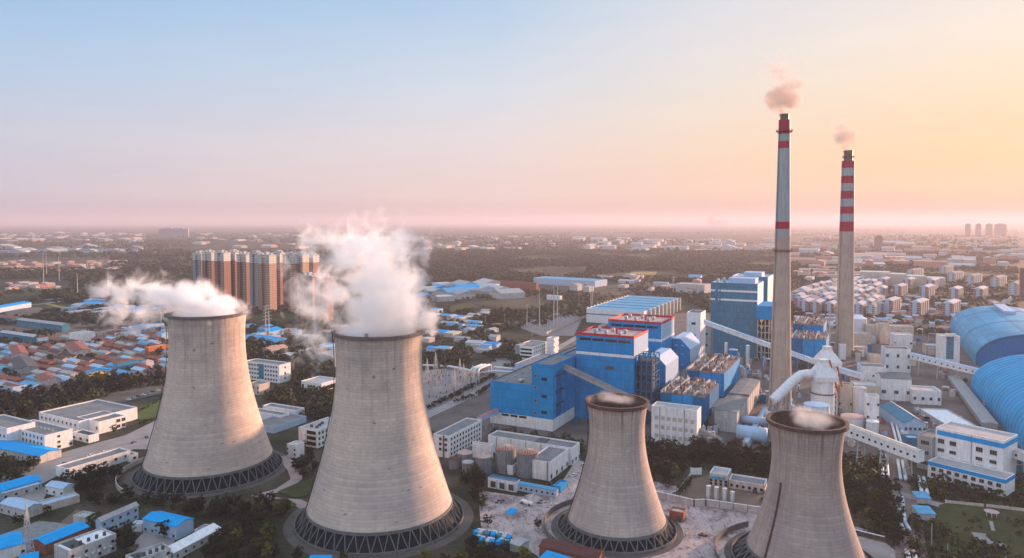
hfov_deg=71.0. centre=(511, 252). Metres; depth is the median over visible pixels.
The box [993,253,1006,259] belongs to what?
distant building
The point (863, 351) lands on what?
plant equipment
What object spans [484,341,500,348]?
building
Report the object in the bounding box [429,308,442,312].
building
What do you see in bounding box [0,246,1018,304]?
woods
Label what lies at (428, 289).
factory shed
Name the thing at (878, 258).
distant building
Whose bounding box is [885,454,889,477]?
heating pipe
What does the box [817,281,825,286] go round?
apartment house
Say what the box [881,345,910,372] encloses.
square hall
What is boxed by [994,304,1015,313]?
ridge conveyor
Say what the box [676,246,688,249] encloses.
distant building
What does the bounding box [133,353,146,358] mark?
village house
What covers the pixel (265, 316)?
power pole
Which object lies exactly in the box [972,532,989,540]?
garden path
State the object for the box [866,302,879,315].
apartment house
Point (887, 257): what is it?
distant building
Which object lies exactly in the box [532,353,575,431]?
bunker block
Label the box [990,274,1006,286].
apartment house
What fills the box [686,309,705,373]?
transfer tower
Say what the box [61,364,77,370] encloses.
village house
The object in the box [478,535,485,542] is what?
parked truck
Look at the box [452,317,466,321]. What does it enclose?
building
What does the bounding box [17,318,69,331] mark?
warehouse building
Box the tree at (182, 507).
[180,500,190,515]
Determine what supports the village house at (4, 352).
on the village ground at (131, 391)
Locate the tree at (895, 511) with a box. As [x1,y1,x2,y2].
[889,508,904,520]
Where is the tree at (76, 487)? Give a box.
[73,479,85,494]
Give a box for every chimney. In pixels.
[768,113,792,409]
[835,150,854,356]
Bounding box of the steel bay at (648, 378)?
[635,351,659,425]
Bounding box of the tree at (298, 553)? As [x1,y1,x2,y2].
[291,545,302,557]
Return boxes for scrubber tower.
[810,358,839,415]
[812,346,842,414]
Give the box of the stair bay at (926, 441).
[917,429,935,469]
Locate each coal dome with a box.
[950,306,1023,364]
[970,354,1023,449]
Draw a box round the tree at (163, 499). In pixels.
[160,492,168,505]
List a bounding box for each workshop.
[488,430,579,464]
[532,446,567,480]
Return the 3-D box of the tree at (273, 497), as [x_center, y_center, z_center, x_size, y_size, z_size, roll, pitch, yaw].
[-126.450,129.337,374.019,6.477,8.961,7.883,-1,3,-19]
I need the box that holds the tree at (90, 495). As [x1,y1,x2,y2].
[84,489,97,503]
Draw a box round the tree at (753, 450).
[744,447,760,457]
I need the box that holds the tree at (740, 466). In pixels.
[736,459,745,471]
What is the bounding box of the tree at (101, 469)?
[99,463,110,478]
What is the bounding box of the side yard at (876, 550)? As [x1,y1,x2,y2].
[858,539,889,557]
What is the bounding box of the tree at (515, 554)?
[510,551,520,557]
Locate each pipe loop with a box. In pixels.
[473,364,487,376]
[477,364,491,376]
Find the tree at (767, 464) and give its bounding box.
[761,460,770,468]
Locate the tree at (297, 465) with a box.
[291,458,300,468]
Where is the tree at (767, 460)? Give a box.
[756,452,770,466]
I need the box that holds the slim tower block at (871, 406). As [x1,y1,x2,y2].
[864,393,879,428]
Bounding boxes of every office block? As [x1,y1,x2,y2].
[247,358,290,382]
[298,417,330,447]
[433,418,481,457]
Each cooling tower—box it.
[131,308,282,495]
[294,324,463,556]
[557,393,676,555]
[731,410,873,557]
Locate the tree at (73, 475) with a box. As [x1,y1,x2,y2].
[70,469,80,479]
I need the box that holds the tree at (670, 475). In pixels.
[663,470,673,483]
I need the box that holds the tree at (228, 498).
[219,492,232,510]
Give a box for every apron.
[124,450,285,498]
[283,493,473,557]
[551,509,683,557]
[724,530,750,557]
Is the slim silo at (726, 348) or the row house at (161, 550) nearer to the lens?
the row house at (161, 550)
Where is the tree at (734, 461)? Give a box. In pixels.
[728,458,737,469]
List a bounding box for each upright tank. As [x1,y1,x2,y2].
[706,485,710,498]
[714,486,718,499]
[722,487,727,500]
[730,491,734,501]
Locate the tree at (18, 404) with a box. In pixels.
[13,401,22,415]
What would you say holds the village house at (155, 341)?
on the village ground at (131, 391)
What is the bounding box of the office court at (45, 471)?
[0,421,155,482]
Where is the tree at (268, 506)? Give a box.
[263,502,273,511]
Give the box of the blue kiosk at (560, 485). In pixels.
[553,479,566,492]
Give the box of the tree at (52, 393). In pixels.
[48,388,57,397]
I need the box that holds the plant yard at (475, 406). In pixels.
[429,308,1021,455]
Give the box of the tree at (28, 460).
[25,456,40,466]
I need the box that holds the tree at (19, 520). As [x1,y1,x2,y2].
[12,515,25,526]
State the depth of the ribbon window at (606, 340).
534.63 m
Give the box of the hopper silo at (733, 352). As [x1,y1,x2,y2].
[727,348,737,356]
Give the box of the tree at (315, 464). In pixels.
[311,460,318,470]
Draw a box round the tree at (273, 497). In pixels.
[263,491,275,502]
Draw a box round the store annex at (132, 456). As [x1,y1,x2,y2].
[126,451,137,461]
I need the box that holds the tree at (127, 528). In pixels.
[121,524,133,534]
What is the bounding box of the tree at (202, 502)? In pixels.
[194,495,206,510]
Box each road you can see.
[114,392,162,402]
[427,323,607,417]
[868,487,943,506]
[963,280,1001,303]
[1001,295,1012,304]
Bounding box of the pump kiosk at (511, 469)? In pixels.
[507,463,516,474]
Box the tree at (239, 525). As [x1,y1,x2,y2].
[232,522,241,533]
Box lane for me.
[879,398,927,557]
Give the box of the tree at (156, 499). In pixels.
[151,491,162,503]
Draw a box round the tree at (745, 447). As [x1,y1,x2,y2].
[741,444,751,451]
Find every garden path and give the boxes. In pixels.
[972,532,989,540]
[989,521,994,530]
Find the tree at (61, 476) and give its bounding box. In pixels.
[59,469,70,480]
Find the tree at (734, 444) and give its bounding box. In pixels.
[727,439,738,447]
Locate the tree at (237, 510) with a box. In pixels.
[235,503,246,514]
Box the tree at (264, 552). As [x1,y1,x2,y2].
[261,541,272,557]
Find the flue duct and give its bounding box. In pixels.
[766,369,814,436]
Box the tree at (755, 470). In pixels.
[753,464,764,476]
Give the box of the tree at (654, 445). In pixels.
[648,442,663,455]
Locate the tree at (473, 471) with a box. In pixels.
[464,466,479,481]
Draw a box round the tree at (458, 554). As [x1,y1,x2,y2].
[453,551,468,557]
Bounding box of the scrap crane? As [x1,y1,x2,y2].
[520,493,533,505]
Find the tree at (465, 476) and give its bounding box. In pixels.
[460,469,469,483]
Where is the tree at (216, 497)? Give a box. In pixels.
[209,496,219,506]
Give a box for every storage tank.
[449,456,458,469]
[457,449,472,466]
[462,460,473,474]
[475,452,492,474]
[495,444,515,473]
[516,448,537,478]
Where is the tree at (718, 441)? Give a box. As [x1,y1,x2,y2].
[710,437,720,448]
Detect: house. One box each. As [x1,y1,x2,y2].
[0,314,23,320]
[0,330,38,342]
[0,343,10,349]
[0,350,10,356]
[0,359,12,365]
[0,365,13,373]
[0,374,8,379]
[0,379,26,392]
[2,382,19,386]
[6,376,23,382]
[9,344,28,356]
[9,355,38,374]
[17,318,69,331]
[19,343,33,348]
[20,380,43,389]
[25,375,35,381]
[26,349,40,355]
[28,345,37,349]
[30,356,42,362]
[30,369,47,374]
[33,372,60,385]
[33,385,58,391]
[34,352,47,358]
[36,335,47,342]
[36,346,55,353]
[38,359,56,364]
[38,364,55,370]
[41,343,55,346]
[46,367,62,373]
[47,349,64,355]
[49,338,65,342]
[50,345,64,351]
[52,374,70,384]
[53,355,68,363]
[54,343,64,347]
[54,527,116,557]
[58,353,80,358]
[59,369,79,376]
[60,334,68,340]
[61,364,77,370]
[65,341,90,356]
[67,357,83,364]
[69,330,94,341]
[73,366,90,374]
[77,361,92,367]
[79,356,96,361]
[85,367,111,374]
[88,343,101,349]
[88,371,107,379]
[89,363,108,368]
[91,337,105,340]
[91,340,106,344]
[92,327,124,335]
[92,360,108,364]
[94,355,110,360]
[96,349,110,355]
[97,346,111,350]
[101,342,112,347]
[104,339,115,343]
[104,357,117,361]
[105,331,124,337]
[105,336,117,340]
[105,362,116,368]
[107,352,122,358]
[110,349,123,354]
[111,344,123,350]
[112,358,144,368]
[114,340,125,344]
[114,369,132,374]
[115,330,140,336]
[120,355,133,358]
[122,345,135,351]
[123,350,138,356]
[124,343,135,346]
[125,543,170,557]
[126,335,137,339]
[126,338,138,343]
[127,323,163,331]
[130,366,146,374]
[133,347,144,354]
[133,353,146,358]
[133,363,150,368]
[134,344,146,348]
[136,337,148,340]
[137,334,148,337]
[137,340,152,345]
[141,359,153,366]
[143,369,160,375]
[145,343,167,354]
[145,355,161,362]
[148,329,159,333]
[148,339,161,343]
[149,335,161,340]
[156,331,167,338]
[159,349,167,355]
[159,357,167,363]
[472,441,492,457]
[488,474,519,492]
[576,326,647,418]
[608,313,674,399]
[651,348,677,400]
[669,506,685,522]
[672,332,700,378]
[708,398,723,424]
[709,466,730,487]
[710,267,763,357]
[731,271,772,301]
[791,289,799,300]
[793,292,805,303]
[795,294,808,307]
[799,288,813,294]
[799,297,814,311]
[806,295,819,299]
[809,290,820,294]
[810,283,819,288]
[810,298,825,312]
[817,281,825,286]
[817,291,831,297]
[822,295,834,301]
[824,300,836,311]
[828,287,836,291]
[838,344,845,359]
[854,288,864,293]
[854,300,866,314]
[854,331,869,346]
[854,345,867,354]
[859,293,869,299]
[861,278,869,283]
[863,298,875,304]
[865,323,877,341]
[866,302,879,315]
[867,353,880,362]
[868,294,880,301]
[869,279,877,283]
[869,283,880,287]
[870,287,880,294]
[876,299,884,313]
[876,372,911,400]
[877,276,891,287]
[878,285,887,296]
[878,323,888,343]
[882,296,900,313]
[892,283,907,296]
[900,310,906,314]
[903,277,915,288]
[907,267,923,274]
[909,298,928,315]
[910,385,941,404]
[919,283,934,297]
[926,277,939,288]
[939,265,952,273]
[942,298,960,315]
[947,270,963,281]
[948,286,962,298]
[965,273,981,283]
[973,286,987,298]
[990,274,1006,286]
[1008,280,1018,294]
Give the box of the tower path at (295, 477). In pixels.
[252,455,306,508]
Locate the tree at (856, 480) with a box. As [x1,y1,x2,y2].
[850,475,868,489]
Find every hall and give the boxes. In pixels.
[95,502,139,529]
[142,511,194,539]
[246,334,286,342]
[310,349,335,366]
[437,313,465,317]
[469,290,488,295]
[474,282,499,286]
[490,345,575,427]
[496,280,538,290]
[515,353,551,369]
[534,276,606,286]
[547,295,561,299]
[586,295,680,322]
[651,401,700,445]
[676,282,710,293]
[714,378,760,432]
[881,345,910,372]
[889,324,913,339]
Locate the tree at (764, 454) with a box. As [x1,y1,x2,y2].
[760,451,770,462]
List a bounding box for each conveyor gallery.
[563,364,723,445]
[704,319,814,378]
[838,367,863,378]
[843,423,924,478]
[910,352,978,379]
[948,375,997,429]
[1013,448,1023,480]
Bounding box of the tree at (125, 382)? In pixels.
[118,377,127,390]
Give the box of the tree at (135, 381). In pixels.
[132,378,137,387]
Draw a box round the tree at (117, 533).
[110,528,121,538]
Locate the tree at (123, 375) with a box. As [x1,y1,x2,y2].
[118,372,128,380]
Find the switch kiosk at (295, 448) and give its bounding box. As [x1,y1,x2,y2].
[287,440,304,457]
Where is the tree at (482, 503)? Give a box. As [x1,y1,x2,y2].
[477,493,488,510]
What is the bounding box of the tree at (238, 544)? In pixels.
[231,533,245,553]
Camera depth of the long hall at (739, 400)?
539.36 m
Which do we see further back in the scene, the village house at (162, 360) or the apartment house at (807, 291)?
the apartment house at (807, 291)
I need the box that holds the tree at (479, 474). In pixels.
[473,470,485,479]
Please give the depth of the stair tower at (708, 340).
764.87 m
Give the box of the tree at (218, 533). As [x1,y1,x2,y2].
[210,532,222,544]
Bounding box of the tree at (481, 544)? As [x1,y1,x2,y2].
[475,540,486,548]
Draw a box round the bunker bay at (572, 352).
[564,348,575,416]
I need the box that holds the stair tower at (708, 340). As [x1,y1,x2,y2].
[705,325,712,354]
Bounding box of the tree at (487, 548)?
[483,543,491,551]
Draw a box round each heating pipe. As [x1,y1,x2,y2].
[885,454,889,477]
[891,421,897,440]
[895,425,901,441]
[896,459,901,481]
[901,459,906,482]
[901,496,911,533]
[904,548,910,557]
[917,475,923,490]
[922,476,929,494]
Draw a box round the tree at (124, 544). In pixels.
[114,534,132,552]
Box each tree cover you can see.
[1,275,1018,388]
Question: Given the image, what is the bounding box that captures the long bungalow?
[729,473,766,492]
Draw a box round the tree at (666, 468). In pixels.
[653,459,671,476]
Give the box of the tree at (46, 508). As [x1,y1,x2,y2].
[43,505,51,512]
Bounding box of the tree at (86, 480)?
[79,473,93,485]
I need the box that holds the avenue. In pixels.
[447,293,681,329]
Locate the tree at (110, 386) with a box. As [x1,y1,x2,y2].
[104,380,112,392]
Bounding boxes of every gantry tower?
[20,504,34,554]
[424,360,429,378]
[430,375,436,395]
[432,352,438,377]
[442,368,448,391]
[452,366,456,384]
[461,364,466,380]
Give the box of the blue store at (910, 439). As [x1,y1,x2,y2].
[902,434,916,447]
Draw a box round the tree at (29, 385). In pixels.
[20,384,33,394]
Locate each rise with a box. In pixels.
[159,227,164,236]
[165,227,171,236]
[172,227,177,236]
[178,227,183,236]
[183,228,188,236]
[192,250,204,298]
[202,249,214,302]
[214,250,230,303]
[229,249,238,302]
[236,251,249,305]
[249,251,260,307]
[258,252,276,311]
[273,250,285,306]
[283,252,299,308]
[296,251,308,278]
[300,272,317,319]
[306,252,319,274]
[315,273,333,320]
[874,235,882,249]
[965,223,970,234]
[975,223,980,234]
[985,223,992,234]
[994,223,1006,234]
[1019,268,1023,299]
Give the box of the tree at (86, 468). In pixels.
[83,464,92,472]
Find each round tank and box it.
[804,401,829,413]
[841,413,864,428]
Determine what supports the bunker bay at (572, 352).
on the plant yard at (475, 406)
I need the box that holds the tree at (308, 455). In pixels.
[305,452,314,459]
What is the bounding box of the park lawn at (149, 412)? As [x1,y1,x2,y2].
[137,399,161,419]
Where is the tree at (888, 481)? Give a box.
[878,477,902,491]
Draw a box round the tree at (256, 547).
[249,544,261,557]
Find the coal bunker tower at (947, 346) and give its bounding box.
[936,333,959,362]
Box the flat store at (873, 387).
[850,380,879,395]
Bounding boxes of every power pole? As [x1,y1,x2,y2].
[262,306,268,334]
[265,304,271,334]
[539,287,539,334]
[553,289,553,328]
[557,285,557,326]
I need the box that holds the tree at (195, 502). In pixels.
[190,497,200,510]
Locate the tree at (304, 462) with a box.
[299,456,309,468]
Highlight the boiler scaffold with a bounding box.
[756,301,771,358]
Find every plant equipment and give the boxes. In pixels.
[707,424,712,430]
[713,423,718,432]
[746,368,751,374]
[760,393,766,403]
[778,404,785,409]
[849,437,853,446]
[855,352,860,361]
[858,348,864,356]
[867,343,872,350]
[870,335,875,343]
[880,417,884,423]
[881,429,887,435]
[911,359,916,365]
[928,333,935,341]
[949,389,954,396]
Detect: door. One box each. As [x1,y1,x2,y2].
[491,481,495,487]
[499,482,504,488]
[508,484,513,490]
[676,516,680,521]
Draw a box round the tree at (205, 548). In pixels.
[200,542,212,557]
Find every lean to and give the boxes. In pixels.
[1,482,39,500]
[539,550,571,557]
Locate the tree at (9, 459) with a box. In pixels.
[1,455,18,462]
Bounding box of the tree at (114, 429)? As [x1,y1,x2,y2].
[109,425,117,431]
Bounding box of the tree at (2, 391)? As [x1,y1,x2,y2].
[0,386,5,398]
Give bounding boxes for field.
[4,307,97,327]
[41,305,70,311]
[42,303,103,317]
[450,302,477,311]
[554,299,615,315]
[631,272,656,274]
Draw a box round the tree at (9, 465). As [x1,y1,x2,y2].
[0,461,16,475]
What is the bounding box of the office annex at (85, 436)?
[73,429,98,442]
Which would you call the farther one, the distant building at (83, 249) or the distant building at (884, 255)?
the distant building at (83, 249)
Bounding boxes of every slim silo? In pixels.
[724,342,727,354]
[746,345,749,363]
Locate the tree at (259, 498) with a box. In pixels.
[253,489,264,504]
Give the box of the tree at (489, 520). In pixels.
[483,514,492,523]
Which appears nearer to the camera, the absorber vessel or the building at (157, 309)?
the absorber vessel
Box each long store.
[36,491,79,512]
[56,447,130,478]
[258,408,289,418]
[262,413,306,433]
[263,403,304,413]
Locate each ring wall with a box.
[115,456,145,494]
[543,499,572,539]
[715,521,748,557]
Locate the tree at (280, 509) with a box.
[275,499,289,517]
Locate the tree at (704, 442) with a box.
[693,436,706,447]
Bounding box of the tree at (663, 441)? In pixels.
[660,438,670,449]
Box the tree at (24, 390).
[20,387,28,399]
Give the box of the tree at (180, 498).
[174,492,186,505]
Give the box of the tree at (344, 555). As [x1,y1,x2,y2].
[338,550,349,557]
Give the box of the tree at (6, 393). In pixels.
[1,388,12,399]
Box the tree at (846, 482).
[843,475,851,491]
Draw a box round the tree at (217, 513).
[213,501,229,519]
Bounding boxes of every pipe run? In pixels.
[422,364,511,373]
[494,366,514,369]
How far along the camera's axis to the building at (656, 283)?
1652.62 m
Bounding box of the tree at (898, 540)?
[893,530,904,542]
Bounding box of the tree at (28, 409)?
[24,401,34,415]
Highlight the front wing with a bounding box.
[927,456,1014,496]
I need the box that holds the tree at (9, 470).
[7,466,22,476]
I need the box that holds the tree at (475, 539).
[466,534,480,550]
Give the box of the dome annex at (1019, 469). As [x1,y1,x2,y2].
[1016,448,1022,480]
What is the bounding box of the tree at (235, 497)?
[231,494,241,505]
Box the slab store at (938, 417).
[919,408,975,425]
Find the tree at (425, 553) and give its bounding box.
[419,547,430,557]
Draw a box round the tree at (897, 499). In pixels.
[891,492,903,504]
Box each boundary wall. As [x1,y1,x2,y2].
[546,315,585,334]
[656,491,759,513]
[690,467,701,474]
[855,529,885,542]
[945,499,1023,510]
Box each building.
[1,245,21,248]
[8,249,30,252]
[9,284,24,286]
[15,281,29,284]
[29,284,41,287]
[31,262,42,265]
[36,250,68,252]
[37,248,59,251]
[42,282,53,286]
[43,263,54,266]
[54,248,79,249]
[61,306,83,310]
[71,303,89,307]
[72,243,100,247]
[77,248,111,251]
[83,249,97,252]
[83,298,104,301]
[83,301,108,304]
[91,310,113,314]
[97,238,110,240]
[102,248,125,252]
[109,304,128,309]
[117,305,136,311]
[123,245,146,249]
[126,310,144,314]
[130,306,152,312]
[148,302,169,307]
[153,307,164,311]
[154,303,170,307]
[193,241,205,244]
[232,245,246,247]
[251,331,267,334]
[257,326,283,334]
[260,244,277,247]
[262,344,287,353]
[284,328,296,332]
[291,329,301,334]
[294,246,308,248]
[302,334,318,340]
[318,342,334,347]
[330,324,347,327]
[423,337,434,342]
[424,330,436,336]
[426,345,436,350]
[427,313,440,317]
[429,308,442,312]
[433,345,452,351]
[436,329,450,334]
[437,245,451,247]
[441,321,458,325]
[443,330,461,337]
[447,314,456,319]
[447,322,464,328]
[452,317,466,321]
[454,247,468,249]
[454,336,469,341]
[463,327,475,332]
[465,339,485,346]
[467,324,483,327]
[468,320,481,324]
[471,344,491,348]
[473,347,483,352]
[479,348,492,351]
[480,247,494,248]
[480,344,491,348]
[484,327,498,332]
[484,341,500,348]
[488,334,500,341]
[515,340,546,359]
[547,336,558,353]
[570,283,582,290]
[583,285,593,291]
[584,246,594,248]
[589,237,606,240]
[598,241,610,244]
[603,245,616,248]
[610,239,624,242]
[618,279,635,283]
[618,284,628,287]
[626,276,637,278]
[631,242,642,245]
[631,247,648,250]
[638,239,647,242]
[647,239,663,242]
[652,241,660,245]
[653,281,668,286]
[660,284,670,289]
[664,246,676,249]
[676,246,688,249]
[685,288,694,293]
[687,243,703,245]
[688,274,701,278]
[692,279,701,282]
[700,245,720,248]
[709,241,725,244]
[721,247,732,250]
[725,241,735,244]
[736,243,745,245]
[744,245,762,250]
[759,243,774,247]
[791,252,799,256]
[791,257,815,263]
[798,272,809,275]
[799,248,819,252]
[804,276,814,281]
[808,264,819,267]
[811,244,820,249]
[813,260,824,266]
[815,256,832,259]
[816,268,827,271]
[820,251,833,255]
[823,260,837,263]
[825,274,837,277]
[827,246,836,249]
[854,260,860,266]
[855,255,874,258]
[856,241,872,244]
[856,253,885,259]
[857,245,869,250]
[857,362,885,381]
[861,262,885,267]
[865,259,872,265]
[874,255,882,261]
[874,317,887,322]
[879,252,905,256]
[881,246,894,251]
[883,241,900,245]
[885,256,902,259]
[893,260,909,264]
[895,242,914,247]
[900,258,931,261]
[904,249,923,252]
[906,256,921,258]
[911,246,931,248]
[913,260,946,268]
[915,316,922,320]
[923,254,936,258]
[929,322,934,326]
[935,421,1017,472]
[947,258,962,262]
[947,263,974,267]
[950,255,964,258]
[957,250,965,254]
[962,258,975,264]
[965,256,975,258]
[974,248,982,251]
[983,256,995,263]
[992,240,1006,242]
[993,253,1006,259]
[997,261,1009,266]
[999,249,1012,253]
[999,255,1017,259]
[1009,253,1023,258]
[1011,248,1023,253]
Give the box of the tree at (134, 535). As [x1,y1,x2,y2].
[123,531,138,539]
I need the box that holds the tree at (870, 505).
[865,501,879,511]
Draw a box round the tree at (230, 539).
[223,533,237,547]
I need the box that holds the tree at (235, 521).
[232,515,244,530]
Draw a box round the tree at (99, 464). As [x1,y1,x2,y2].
[92,462,107,470]
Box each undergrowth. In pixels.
[0,360,1023,557]
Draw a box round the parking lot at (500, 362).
[485,356,514,378]
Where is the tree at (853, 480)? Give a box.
[843,477,858,488]
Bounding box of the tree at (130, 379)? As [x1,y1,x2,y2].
[125,374,132,385]
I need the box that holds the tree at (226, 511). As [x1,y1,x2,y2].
[220,501,231,519]
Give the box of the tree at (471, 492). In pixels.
[468,484,478,500]
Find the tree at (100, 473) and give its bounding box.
[96,468,105,476]
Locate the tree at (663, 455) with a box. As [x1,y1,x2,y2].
[654,448,666,460]
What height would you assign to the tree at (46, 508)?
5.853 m
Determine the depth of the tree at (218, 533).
331.40 m
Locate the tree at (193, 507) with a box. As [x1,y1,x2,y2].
[184,501,196,516]
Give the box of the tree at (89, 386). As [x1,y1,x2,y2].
[85,383,95,390]
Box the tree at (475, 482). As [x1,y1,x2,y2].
[473,476,483,486]
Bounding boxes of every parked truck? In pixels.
[473,528,480,534]
[477,528,485,535]
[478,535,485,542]
[484,530,491,536]
[490,530,496,537]
[495,537,503,545]
[506,533,511,539]
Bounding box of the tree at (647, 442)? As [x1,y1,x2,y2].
[645,436,655,445]
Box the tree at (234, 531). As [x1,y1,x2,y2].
[228,527,242,537]
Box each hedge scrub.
[70,344,1021,541]
[102,345,1019,541]
[106,344,1023,537]
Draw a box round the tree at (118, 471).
[110,465,123,476]
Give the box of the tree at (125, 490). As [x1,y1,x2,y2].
[120,484,134,501]
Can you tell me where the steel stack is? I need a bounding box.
[829,303,830,345]
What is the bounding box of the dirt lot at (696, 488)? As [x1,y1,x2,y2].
[682,475,764,504]
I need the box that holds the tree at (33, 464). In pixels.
[28,459,39,468]
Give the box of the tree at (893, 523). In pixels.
[889,520,901,532]
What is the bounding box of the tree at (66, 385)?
[63,384,75,394]
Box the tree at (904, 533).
[888,525,909,544]
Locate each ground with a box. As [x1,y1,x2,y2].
[0,224,1023,557]
[0,323,165,413]
[520,312,580,335]
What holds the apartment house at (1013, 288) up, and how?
on the ground at (348, 282)
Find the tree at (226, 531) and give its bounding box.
[214,523,231,535]
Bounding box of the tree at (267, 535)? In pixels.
[259,522,273,541]
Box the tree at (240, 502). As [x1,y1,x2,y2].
[235,499,246,512]
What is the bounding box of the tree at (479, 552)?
[473,546,486,557]
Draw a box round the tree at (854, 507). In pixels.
[850,503,860,515]
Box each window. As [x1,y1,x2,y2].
[592,338,603,341]
[605,339,616,342]
[618,340,629,343]
[921,440,928,445]
[938,438,944,443]
[949,441,955,446]
[975,456,982,461]
[976,446,982,452]
[989,450,996,455]
[989,459,996,464]
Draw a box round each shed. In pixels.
[0,301,31,312]
[0,440,61,463]
[0,475,42,500]
[0,497,42,518]
[0,531,26,557]
[18,551,38,557]
[31,521,89,554]
[73,511,94,524]
[169,523,220,557]
[309,555,333,557]
[416,292,435,301]
[418,286,439,294]
[431,282,449,284]
[432,284,449,288]
[435,287,469,294]
[436,295,454,301]
[450,280,477,285]
[451,284,479,287]
[452,290,475,298]
[466,287,482,289]
[473,278,500,283]
[478,284,494,289]
[489,288,524,298]
[492,285,508,288]
[505,508,517,517]
[509,537,529,551]
[538,538,604,557]
[743,406,767,446]
[880,401,926,434]
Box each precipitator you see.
[660,375,718,424]
[686,352,739,397]
[791,330,828,371]
[793,316,826,332]
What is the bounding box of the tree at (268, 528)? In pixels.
[261,525,272,540]
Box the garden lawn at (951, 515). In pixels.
[930,497,1023,557]
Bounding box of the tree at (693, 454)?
[687,447,701,464]
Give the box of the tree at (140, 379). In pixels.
[138,374,144,386]
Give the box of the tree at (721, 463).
[715,457,728,466]
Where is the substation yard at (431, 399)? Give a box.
[422,368,492,411]
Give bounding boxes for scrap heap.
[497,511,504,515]
[698,532,707,537]
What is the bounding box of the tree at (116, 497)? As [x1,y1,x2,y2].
[107,492,121,502]
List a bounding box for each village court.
[4,521,68,552]
[20,487,46,500]
[61,503,96,523]
[130,532,175,551]
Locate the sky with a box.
[0,0,1023,224]
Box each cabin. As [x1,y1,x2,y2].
[45,481,75,495]
[132,520,142,531]
[194,524,208,531]
[518,481,557,497]
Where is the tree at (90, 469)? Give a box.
[87,464,96,471]
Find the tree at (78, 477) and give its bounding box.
[75,471,85,479]
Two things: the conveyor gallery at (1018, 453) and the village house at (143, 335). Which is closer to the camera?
the conveyor gallery at (1018, 453)
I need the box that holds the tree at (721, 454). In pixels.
[714,449,724,464]
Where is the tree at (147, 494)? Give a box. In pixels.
[141,490,153,502]
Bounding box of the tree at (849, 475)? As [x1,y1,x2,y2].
[845,471,855,479]
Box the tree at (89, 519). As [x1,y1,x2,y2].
[85,513,97,528]
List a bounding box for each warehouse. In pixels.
[860,270,890,278]
[881,272,906,285]
[907,274,925,286]
[926,276,945,286]
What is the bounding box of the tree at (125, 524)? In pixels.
[120,520,136,529]
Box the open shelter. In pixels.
[922,343,935,354]
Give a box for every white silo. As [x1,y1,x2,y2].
[852,386,866,415]
[866,419,878,433]
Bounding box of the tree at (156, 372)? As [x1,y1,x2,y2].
[155,367,162,375]
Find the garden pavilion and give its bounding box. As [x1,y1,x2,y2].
[984,509,998,517]
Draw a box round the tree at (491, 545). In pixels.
[487,541,493,548]
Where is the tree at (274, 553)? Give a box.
[267,543,280,557]
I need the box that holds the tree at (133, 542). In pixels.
[123,537,135,547]
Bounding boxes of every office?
[251,380,269,394]
[301,376,334,389]
[890,332,912,348]
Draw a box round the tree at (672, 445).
[665,441,675,447]
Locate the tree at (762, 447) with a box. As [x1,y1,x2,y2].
[756,442,768,453]
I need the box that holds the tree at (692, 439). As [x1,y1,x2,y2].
[688,435,698,446]
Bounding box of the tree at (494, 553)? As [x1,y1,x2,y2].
[486,548,497,557]
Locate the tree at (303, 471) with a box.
[298,468,306,479]
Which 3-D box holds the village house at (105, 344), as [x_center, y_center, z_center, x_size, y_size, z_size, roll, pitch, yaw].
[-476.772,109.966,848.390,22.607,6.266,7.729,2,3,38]
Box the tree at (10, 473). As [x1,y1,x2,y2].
[4,468,20,479]
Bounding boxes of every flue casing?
[736,424,767,444]
[741,415,768,427]
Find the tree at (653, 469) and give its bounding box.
[650,465,658,477]
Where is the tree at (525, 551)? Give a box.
[516,546,530,557]
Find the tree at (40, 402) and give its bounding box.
[36,398,43,407]
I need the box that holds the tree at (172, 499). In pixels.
[169,492,179,504]
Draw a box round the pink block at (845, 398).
[837,381,851,413]
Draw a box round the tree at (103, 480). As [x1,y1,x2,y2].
[94,477,107,490]
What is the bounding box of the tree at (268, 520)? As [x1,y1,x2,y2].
[262,516,281,528]
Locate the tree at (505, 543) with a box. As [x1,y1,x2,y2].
[500,539,509,553]
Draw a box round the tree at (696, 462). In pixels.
[693,455,701,466]
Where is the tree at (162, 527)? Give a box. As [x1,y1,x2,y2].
[153,519,169,537]
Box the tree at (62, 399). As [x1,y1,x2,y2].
[58,390,68,404]
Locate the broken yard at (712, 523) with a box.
[479,460,895,557]
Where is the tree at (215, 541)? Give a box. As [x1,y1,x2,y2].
[208,535,220,546]
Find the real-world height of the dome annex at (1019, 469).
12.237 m
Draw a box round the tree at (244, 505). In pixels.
[240,502,250,513]
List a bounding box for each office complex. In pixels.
[0,414,34,440]
[20,419,72,448]
[39,399,137,431]
[77,411,125,433]
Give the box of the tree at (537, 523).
[534,517,541,526]
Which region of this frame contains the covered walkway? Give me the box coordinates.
[477,408,498,429]
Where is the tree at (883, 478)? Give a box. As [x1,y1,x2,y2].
[877,475,890,486]
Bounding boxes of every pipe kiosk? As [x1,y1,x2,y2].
[911,491,931,503]
[912,505,936,520]
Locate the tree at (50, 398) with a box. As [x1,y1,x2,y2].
[47,396,56,407]
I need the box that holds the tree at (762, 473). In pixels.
[758,466,769,477]
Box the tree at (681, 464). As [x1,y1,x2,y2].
[677,460,686,473]

